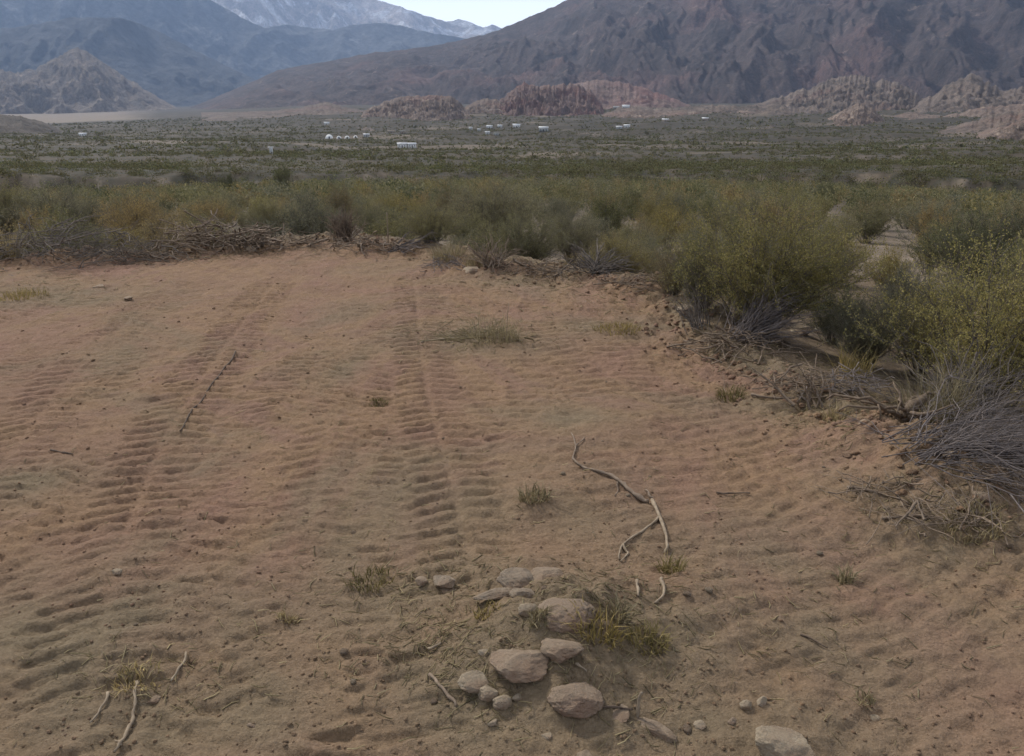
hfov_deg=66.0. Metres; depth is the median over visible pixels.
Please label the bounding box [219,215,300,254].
brush pile
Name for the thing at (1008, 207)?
shrub
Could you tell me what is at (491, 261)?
dead bush
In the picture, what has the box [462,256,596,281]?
brush pile
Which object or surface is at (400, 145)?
house
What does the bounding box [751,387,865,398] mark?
stick
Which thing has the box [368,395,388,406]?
grass tuft
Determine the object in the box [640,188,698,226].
shrub
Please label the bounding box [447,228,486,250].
shrub
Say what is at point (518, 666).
rock
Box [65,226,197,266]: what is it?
brush pile
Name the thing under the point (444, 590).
rock
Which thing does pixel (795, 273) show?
shrub
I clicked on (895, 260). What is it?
shrub
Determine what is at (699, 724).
stone
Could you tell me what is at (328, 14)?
mountain
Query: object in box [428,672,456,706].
stick
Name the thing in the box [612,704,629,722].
rock
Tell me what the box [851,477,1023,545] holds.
brush pile
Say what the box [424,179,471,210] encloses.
shrub
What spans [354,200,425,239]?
shrub
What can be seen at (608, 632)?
grass tuft
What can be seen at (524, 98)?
hill
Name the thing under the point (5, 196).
shrub
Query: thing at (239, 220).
shrub
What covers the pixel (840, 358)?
grass tuft
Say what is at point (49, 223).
shrub
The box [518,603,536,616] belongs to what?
rock
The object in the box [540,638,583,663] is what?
rock
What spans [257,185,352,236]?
shrub
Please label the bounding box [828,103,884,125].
hill
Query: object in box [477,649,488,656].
stone
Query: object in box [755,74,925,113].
hill
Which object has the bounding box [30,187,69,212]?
shrub
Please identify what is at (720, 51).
mountain
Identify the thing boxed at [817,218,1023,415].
shrub
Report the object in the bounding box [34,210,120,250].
shrub
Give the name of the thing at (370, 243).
brush pile
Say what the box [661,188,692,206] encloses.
shrub
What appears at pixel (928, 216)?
shrub
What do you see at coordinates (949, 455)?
rock
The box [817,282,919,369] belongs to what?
shrub
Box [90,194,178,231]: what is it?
shrub
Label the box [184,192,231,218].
shrub
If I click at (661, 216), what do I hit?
shrub
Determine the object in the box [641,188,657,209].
shrub
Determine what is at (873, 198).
shrub
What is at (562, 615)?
rock
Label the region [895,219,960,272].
shrub
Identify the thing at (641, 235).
shrub
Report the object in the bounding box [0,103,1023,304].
terrain
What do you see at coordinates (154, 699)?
stone
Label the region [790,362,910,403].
brush pile
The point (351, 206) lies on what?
shrub
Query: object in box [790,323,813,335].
rock
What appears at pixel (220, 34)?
mountain
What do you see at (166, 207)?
shrub
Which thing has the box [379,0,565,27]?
sky
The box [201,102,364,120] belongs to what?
hill
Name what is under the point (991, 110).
hill
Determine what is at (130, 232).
shrub
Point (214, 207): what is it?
shrub
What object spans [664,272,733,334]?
dead bush
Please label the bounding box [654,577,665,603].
stick
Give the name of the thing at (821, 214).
shrub
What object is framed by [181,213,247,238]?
shrub
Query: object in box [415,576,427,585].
rock
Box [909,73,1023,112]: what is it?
hill
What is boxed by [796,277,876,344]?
shrub
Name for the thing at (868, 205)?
shrub
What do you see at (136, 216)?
shrub
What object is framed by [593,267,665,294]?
brush pile
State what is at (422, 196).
shrub
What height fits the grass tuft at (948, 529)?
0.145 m
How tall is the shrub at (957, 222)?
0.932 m
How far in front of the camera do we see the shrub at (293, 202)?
22.36 m
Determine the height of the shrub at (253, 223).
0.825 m
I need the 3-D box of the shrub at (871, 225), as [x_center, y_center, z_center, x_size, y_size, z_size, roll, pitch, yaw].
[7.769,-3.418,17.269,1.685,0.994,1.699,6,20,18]
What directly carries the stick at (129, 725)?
on the ground at (346, 379)
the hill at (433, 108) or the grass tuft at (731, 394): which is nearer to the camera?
the grass tuft at (731, 394)
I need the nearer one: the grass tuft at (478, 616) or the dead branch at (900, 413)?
the grass tuft at (478, 616)
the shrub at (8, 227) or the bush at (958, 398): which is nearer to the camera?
the bush at (958, 398)
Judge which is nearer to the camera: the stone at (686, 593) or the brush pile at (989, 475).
the stone at (686, 593)
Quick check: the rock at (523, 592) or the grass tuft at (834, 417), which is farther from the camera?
the grass tuft at (834, 417)
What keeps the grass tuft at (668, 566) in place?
on the ground at (346, 379)
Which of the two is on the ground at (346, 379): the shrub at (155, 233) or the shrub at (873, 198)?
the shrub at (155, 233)
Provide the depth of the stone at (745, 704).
2.27 m
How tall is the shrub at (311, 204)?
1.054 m
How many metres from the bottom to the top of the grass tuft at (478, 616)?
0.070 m
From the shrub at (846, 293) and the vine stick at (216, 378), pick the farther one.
the shrub at (846, 293)
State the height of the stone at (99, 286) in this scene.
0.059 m
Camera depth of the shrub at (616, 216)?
16.16 m
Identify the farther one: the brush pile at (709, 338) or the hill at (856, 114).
the hill at (856, 114)
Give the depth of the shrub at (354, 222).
14.54 m
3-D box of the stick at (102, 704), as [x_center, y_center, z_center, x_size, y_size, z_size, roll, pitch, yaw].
[-1.186,0.947,2.271,0.016,0.017,0.113,0,19,0]
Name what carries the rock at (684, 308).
on the ground at (346, 379)
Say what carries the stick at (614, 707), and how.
on the ground at (346, 379)
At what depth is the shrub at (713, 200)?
20.53 m
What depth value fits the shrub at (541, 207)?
18.19 m
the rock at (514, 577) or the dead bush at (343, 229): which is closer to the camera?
the rock at (514, 577)
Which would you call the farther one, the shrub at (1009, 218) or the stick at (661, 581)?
the shrub at (1009, 218)
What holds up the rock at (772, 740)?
on the ground at (346, 379)
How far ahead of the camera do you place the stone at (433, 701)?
2.29 m
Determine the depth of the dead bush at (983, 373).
4.46 m
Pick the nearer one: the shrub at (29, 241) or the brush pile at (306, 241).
the brush pile at (306, 241)
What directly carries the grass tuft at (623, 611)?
on the ground at (346, 379)
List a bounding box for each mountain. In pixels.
[0,0,464,79]
[0,17,255,106]
[190,0,1023,109]
[211,0,501,38]
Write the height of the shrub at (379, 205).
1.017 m
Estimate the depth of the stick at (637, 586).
2.70 m
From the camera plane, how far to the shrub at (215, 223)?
14.66 m
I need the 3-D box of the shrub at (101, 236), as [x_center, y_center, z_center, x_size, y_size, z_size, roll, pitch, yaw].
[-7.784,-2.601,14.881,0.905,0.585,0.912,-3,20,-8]
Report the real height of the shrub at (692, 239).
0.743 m
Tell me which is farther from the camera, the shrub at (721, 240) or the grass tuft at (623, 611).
the shrub at (721, 240)
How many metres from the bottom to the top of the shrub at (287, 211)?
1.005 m
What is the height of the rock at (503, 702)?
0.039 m
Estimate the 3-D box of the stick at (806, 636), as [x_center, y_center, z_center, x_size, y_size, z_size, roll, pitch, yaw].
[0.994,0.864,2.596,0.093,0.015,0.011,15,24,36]
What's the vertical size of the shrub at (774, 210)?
1.307 m
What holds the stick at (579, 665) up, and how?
on the ground at (346, 379)
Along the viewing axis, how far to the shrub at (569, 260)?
9.86 m
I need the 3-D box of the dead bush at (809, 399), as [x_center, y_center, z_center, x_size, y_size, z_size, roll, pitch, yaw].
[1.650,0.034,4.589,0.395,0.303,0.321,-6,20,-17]
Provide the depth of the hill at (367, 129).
999.09 m
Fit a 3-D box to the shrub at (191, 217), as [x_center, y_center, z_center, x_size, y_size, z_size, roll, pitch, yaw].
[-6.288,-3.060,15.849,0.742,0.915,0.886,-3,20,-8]
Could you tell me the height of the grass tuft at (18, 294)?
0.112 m
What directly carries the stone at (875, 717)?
on the ground at (346, 379)
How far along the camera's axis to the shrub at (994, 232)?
9.74 m
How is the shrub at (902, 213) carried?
on the terrain at (187, 112)
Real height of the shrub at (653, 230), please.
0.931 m
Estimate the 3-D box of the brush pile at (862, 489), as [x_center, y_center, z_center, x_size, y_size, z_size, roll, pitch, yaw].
[1.588,0.463,3.453,0.553,0.134,0.346,-4,20,-11]
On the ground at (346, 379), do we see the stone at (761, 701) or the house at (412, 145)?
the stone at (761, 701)
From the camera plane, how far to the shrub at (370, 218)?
15.40 m
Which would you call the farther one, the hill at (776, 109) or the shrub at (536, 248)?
the hill at (776, 109)
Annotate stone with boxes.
[92,284,104,287]
[112,568,121,574]
[123,296,132,300]
[147,694,161,703]
[246,723,254,727]
[339,648,347,654]
[350,678,355,683]
[430,698,436,704]
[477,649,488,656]
[487,719,496,726]
[511,693,521,701]
[541,732,551,740]
[682,591,690,595]
[682,724,691,733]
[693,720,705,729]
[705,587,712,592]
[727,717,736,724]
[739,700,751,709]
[756,696,766,706]
[870,714,880,721]
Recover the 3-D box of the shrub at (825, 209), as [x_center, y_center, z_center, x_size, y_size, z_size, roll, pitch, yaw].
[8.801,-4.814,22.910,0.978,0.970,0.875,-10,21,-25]
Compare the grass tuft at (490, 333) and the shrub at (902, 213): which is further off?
the shrub at (902, 213)
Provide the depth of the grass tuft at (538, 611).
2.44 m
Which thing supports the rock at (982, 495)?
on the ground at (346, 379)
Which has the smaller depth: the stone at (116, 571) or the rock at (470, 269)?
the stone at (116, 571)
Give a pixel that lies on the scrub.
(635, 166)
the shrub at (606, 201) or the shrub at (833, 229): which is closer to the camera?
the shrub at (833, 229)
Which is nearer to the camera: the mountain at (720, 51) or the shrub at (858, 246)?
the shrub at (858, 246)
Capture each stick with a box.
[50,449,72,454]
[89,691,108,722]
[113,680,139,752]
[170,651,186,680]
[179,350,235,430]
[421,336,521,342]
[427,642,440,649]
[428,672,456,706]
[575,662,586,671]
[602,705,632,709]
[635,579,639,596]
[635,691,642,717]
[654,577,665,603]
[716,491,749,493]
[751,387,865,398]
[800,633,827,648]
[847,486,909,504]
[882,514,956,528]
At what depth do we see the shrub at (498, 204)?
14.53 m
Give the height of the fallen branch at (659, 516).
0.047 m
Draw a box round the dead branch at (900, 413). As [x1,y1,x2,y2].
[826,381,985,423]
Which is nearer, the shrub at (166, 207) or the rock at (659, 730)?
the rock at (659, 730)
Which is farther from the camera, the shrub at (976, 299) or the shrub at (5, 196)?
the shrub at (5, 196)
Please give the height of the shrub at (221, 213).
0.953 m
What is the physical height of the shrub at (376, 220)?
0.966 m
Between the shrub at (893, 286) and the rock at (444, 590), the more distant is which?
the shrub at (893, 286)
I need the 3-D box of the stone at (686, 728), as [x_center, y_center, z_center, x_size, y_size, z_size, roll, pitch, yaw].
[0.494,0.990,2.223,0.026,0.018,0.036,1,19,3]
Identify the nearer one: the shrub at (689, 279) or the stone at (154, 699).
the stone at (154, 699)
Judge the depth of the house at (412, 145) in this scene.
517.76 m
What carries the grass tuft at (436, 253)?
on the ground at (346, 379)
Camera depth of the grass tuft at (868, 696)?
2.35 m
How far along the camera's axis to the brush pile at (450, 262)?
8.25 m
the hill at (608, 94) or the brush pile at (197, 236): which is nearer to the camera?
the brush pile at (197, 236)
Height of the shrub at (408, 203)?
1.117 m
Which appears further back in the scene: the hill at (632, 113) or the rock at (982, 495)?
the hill at (632, 113)
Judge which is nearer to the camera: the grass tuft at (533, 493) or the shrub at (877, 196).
the grass tuft at (533, 493)
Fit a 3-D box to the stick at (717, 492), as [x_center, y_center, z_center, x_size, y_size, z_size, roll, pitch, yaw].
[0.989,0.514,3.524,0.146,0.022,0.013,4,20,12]
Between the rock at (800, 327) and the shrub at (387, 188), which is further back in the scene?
the shrub at (387, 188)
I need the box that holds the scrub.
[0,105,1023,194]
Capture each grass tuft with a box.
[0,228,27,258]
[0,286,48,301]
[110,652,162,696]
[274,608,303,623]
[334,559,399,594]
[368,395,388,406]
[412,237,480,261]
[454,306,524,345]
[456,250,495,267]
[472,599,501,619]
[514,479,560,504]
[524,603,555,628]
[553,591,635,649]
[591,320,641,335]
[592,587,641,623]
[623,616,677,662]
[640,549,691,574]
[710,380,749,402]
[807,401,852,421]
[815,339,889,380]
[823,560,866,584]
[853,685,876,709]
[934,488,1012,543]
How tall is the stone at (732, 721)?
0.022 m
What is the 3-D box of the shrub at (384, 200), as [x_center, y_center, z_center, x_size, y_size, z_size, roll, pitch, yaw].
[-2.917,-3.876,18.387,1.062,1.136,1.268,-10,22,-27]
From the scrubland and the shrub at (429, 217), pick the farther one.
the scrubland
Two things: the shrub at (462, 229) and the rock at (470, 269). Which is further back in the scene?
the shrub at (462, 229)
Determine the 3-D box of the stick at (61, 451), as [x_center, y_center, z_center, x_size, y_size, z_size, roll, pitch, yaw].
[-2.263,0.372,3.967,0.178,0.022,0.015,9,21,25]
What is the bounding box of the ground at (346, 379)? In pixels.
[0,231,1023,755]
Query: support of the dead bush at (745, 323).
on the ground at (346, 379)
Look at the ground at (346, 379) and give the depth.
3.29 m
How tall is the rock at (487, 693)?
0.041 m
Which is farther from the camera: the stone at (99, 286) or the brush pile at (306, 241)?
the brush pile at (306, 241)
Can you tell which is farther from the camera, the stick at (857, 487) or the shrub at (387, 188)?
the shrub at (387, 188)
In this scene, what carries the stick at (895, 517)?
on the ground at (346, 379)
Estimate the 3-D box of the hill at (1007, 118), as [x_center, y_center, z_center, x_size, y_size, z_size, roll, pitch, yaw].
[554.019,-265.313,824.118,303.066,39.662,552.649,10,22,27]
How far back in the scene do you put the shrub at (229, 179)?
44.88 m
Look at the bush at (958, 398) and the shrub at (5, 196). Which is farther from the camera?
the shrub at (5, 196)
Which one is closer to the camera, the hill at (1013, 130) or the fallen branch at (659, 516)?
the fallen branch at (659, 516)
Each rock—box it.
[246,246,256,251]
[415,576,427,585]
[433,575,455,588]
[441,588,455,593]
[457,670,487,693]
[462,266,478,273]
[473,587,511,599]
[478,685,498,701]
[489,649,549,682]
[492,694,512,709]
[496,567,533,588]
[509,588,534,597]
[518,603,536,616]
[531,567,562,579]
[538,597,595,632]
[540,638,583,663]
[547,681,603,718]
[576,749,591,755]
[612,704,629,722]
[637,717,676,742]
[677,304,691,314]
[754,725,814,755]
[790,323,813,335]
[942,451,956,458]
[971,490,992,501]
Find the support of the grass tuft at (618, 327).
on the ground at (346, 379)
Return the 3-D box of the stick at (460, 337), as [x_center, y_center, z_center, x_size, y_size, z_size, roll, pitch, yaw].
[-0.298,-0.286,5.825,0.749,0.034,0.056,-2,19,-5]
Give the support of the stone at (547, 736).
on the ground at (346, 379)
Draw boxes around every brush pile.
[0,200,202,275]
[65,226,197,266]
[97,241,207,265]
[150,209,269,256]
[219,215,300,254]
[268,231,349,248]
[323,231,413,256]
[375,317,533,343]
[417,250,475,272]
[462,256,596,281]
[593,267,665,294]
[667,320,827,368]
[723,351,910,408]
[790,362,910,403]
[802,468,950,517]
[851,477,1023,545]
[950,457,1023,490]
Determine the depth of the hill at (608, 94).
2059.78 m
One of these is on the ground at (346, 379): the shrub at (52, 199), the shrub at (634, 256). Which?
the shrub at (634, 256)
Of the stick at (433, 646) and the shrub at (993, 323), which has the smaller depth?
the stick at (433, 646)
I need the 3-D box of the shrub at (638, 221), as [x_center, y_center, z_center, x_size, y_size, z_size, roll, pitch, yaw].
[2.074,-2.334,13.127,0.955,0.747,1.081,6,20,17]
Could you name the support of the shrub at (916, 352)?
on the ground at (346, 379)
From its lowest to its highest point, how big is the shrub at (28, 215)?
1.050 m
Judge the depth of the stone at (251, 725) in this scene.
2.22 m
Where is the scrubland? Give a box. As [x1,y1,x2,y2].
[0,174,1023,217]
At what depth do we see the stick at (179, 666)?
2.42 m
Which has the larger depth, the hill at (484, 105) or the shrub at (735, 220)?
the hill at (484, 105)
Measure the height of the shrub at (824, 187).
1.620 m
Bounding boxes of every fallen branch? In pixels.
[571,432,652,502]
[618,498,668,561]
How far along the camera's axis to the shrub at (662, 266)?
6.97 m
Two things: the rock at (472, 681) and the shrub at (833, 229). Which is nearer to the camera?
the rock at (472, 681)
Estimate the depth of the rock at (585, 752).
2.12 m
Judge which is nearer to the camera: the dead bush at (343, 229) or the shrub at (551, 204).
the dead bush at (343, 229)
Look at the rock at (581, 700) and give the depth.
2.22 m
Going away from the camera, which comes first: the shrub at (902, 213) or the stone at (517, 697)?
the stone at (517, 697)
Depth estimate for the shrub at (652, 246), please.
9.42 m
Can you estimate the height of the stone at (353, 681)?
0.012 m
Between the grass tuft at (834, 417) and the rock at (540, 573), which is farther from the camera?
the grass tuft at (834, 417)
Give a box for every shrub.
[0,172,123,234]
[0,174,49,242]
[0,217,21,238]
[2,225,47,252]
[3,200,127,252]
[8,203,59,245]
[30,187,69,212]
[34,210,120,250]
[89,226,114,247]
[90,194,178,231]
[91,188,178,238]
[97,187,158,219]
[101,208,222,251]
[101,222,152,248]
[152,196,175,214]
[163,187,245,225]
[175,205,189,226]
[177,197,243,223]
[180,203,213,231]
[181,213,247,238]
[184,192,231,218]
[184,214,232,237]
[210,185,252,215]
[214,170,238,194]
[234,205,253,228]
[235,195,290,236]
[238,212,275,239]
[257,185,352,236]
[271,162,293,188]
[274,199,327,232]
[280,195,318,210]
[282,196,336,218]
[286,186,321,202]
[287,204,362,232]
[319,182,363,218]
[322,181,367,212]
[342,188,368,203]
[345,196,398,231]
[346,198,368,227]
[352,193,373,221]
[353,207,385,235]
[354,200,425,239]
[361,184,398,202]
[363,189,408,219]
[367,204,418,238]
[376,187,431,229]
[393,193,466,243]
[407,188,430,207]
[410,206,461,238]
[418,168,552,244]
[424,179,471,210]
[426,184,473,230]
[439,203,496,251]
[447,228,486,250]
[466,213,530,257]
[476,201,576,260]
[500,179,543,232]
[528,193,575,219]
[538,197,620,261]
[542,193,582,230]
[555,251,586,264]
[566,225,669,272]
[570,212,615,251]
[577,184,640,239]
[585,192,629,211]
[600,222,671,263]
[603,218,679,269]
[611,216,667,244]
[612,181,659,219]
[618,233,670,274]
[627,186,689,229]
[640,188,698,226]
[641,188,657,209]
[641,201,701,251]
[641,240,693,295]
[646,167,901,336]
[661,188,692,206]
[664,230,744,310]
[676,227,721,270]
[694,193,724,222]
[700,222,780,268]
[718,211,751,230]
[720,259,808,316]
[734,187,842,257]
[741,221,859,297]
[778,190,843,233]
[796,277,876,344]
[806,220,862,246]
[806,222,880,286]
[808,196,832,224]
[811,175,841,201]
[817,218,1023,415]
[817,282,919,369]
[825,212,865,244]
[828,202,908,243]
[846,186,904,221]
[846,199,895,225]
[852,242,928,294]
[853,188,893,208]
[865,251,956,334]
[878,283,981,375]
[884,191,975,241]
[890,200,923,228]
[893,190,1023,296]
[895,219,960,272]
[907,198,971,254]
[914,276,992,314]
[917,211,979,263]
[969,196,1023,227]
[973,232,1023,312]
[974,194,1023,279]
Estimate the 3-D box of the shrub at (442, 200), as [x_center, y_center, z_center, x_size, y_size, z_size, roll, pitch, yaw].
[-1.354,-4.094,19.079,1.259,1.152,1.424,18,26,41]
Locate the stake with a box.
[386,212,388,239]
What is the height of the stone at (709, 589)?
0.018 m
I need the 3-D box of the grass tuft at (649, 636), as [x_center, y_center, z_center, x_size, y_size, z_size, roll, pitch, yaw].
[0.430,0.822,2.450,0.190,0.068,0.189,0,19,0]
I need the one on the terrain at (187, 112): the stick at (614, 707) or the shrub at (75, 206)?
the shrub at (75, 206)
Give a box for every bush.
[321,203,367,241]
[383,229,437,255]
[448,227,528,268]
[551,237,638,279]
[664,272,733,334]
[718,252,847,349]
[752,354,831,409]
[829,343,1023,530]
[835,352,1015,423]
[900,318,1023,423]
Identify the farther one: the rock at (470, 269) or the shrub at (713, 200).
the shrub at (713, 200)
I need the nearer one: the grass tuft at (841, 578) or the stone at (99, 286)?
the grass tuft at (841, 578)
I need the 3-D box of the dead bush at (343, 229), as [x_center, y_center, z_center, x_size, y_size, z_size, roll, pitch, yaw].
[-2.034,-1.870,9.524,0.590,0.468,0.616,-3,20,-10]
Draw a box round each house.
[397,143,406,147]
[407,143,416,147]
[539,126,548,130]
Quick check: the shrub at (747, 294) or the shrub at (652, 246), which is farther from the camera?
the shrub at (652, 246)
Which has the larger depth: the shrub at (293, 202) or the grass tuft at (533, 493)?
the shrub at (293, 202)
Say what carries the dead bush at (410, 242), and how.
on the ground at (346, 379)
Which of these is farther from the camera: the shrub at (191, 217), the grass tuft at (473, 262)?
the shrub at (191, 217)
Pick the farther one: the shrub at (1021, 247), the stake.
the stake
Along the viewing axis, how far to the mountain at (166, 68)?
6318.30 m
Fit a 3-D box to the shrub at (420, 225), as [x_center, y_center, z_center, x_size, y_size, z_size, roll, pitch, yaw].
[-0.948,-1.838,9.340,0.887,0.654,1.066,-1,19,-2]
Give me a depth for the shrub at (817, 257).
8.54 m
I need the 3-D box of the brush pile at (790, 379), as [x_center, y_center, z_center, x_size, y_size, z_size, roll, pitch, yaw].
[1.806,-0.008,4.699,1.051,0.208,0.685,9,21,23]
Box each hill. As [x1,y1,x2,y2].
[0,47,176,113]
[0,114,60,133]
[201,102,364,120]
[361,95,471,120]
[361,127,374,130]
[465,98,504,113]
[493,81,603,115]
[574,79,689,108]
[602,108,763,118]
[615,103,804,115]
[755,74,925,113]
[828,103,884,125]
[890,103,1023,119]
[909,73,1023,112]
[935,110,1023,133]
[975,121,1023,139]
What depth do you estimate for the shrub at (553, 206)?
17.23 m
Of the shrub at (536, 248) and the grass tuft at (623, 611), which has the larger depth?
the shrub at (536, 248)
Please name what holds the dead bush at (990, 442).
on the ground at (346, 379)
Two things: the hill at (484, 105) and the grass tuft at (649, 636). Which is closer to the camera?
the grass tuft at (649, 636)
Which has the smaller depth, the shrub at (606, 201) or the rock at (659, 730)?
the rock at (659, 730)
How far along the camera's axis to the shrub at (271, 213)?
17.36 m
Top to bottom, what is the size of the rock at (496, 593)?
0.037 m
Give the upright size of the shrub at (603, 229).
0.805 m
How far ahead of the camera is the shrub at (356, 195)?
26.76 m
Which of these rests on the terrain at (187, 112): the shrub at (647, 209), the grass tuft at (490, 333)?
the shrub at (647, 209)
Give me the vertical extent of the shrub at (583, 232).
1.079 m
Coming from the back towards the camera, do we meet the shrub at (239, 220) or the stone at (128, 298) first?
the shrub at (239, 220)
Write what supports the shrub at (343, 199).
on the terrain at (187, 112)
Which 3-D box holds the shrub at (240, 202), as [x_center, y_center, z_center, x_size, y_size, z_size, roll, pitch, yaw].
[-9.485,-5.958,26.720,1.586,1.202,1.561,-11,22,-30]
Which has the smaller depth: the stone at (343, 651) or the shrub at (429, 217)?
the stone at (343, 651)
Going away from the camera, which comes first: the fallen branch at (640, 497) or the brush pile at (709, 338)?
the fallen branch at (640, 497)
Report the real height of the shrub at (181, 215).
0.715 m
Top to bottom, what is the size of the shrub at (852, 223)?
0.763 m
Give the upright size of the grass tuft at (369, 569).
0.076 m
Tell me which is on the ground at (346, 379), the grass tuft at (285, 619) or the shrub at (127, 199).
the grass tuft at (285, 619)
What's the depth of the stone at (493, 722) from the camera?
2.20 m
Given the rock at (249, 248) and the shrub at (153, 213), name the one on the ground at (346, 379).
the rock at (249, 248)
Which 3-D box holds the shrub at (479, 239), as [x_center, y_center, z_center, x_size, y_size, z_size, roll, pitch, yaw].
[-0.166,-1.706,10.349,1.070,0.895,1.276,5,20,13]
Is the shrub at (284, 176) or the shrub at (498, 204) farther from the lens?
the shrub at (284, 176)
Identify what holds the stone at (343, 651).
on the ground at (346, 379)
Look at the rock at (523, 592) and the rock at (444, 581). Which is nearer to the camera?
the rock at (523, 592)
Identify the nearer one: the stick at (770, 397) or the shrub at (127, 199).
the stick at (770, 397)
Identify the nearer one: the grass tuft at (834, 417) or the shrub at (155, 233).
the grass tuft at (834, 417)
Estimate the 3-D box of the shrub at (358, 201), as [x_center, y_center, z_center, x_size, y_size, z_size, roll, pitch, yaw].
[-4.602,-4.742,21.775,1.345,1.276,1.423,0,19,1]
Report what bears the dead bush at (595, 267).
on the ground at (346, 379)
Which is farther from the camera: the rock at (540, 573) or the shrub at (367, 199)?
the shrub at (367, 199)
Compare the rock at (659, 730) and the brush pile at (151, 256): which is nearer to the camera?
the rock at (659, 730)
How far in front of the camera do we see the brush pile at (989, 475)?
3.31 m
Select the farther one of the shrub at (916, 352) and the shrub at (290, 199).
the shrub at (290, 199)
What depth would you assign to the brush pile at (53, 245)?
8.55 m
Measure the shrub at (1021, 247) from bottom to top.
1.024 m
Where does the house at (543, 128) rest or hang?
on the terrain at (187, 112)
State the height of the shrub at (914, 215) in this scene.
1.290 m
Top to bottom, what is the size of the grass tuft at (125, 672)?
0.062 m

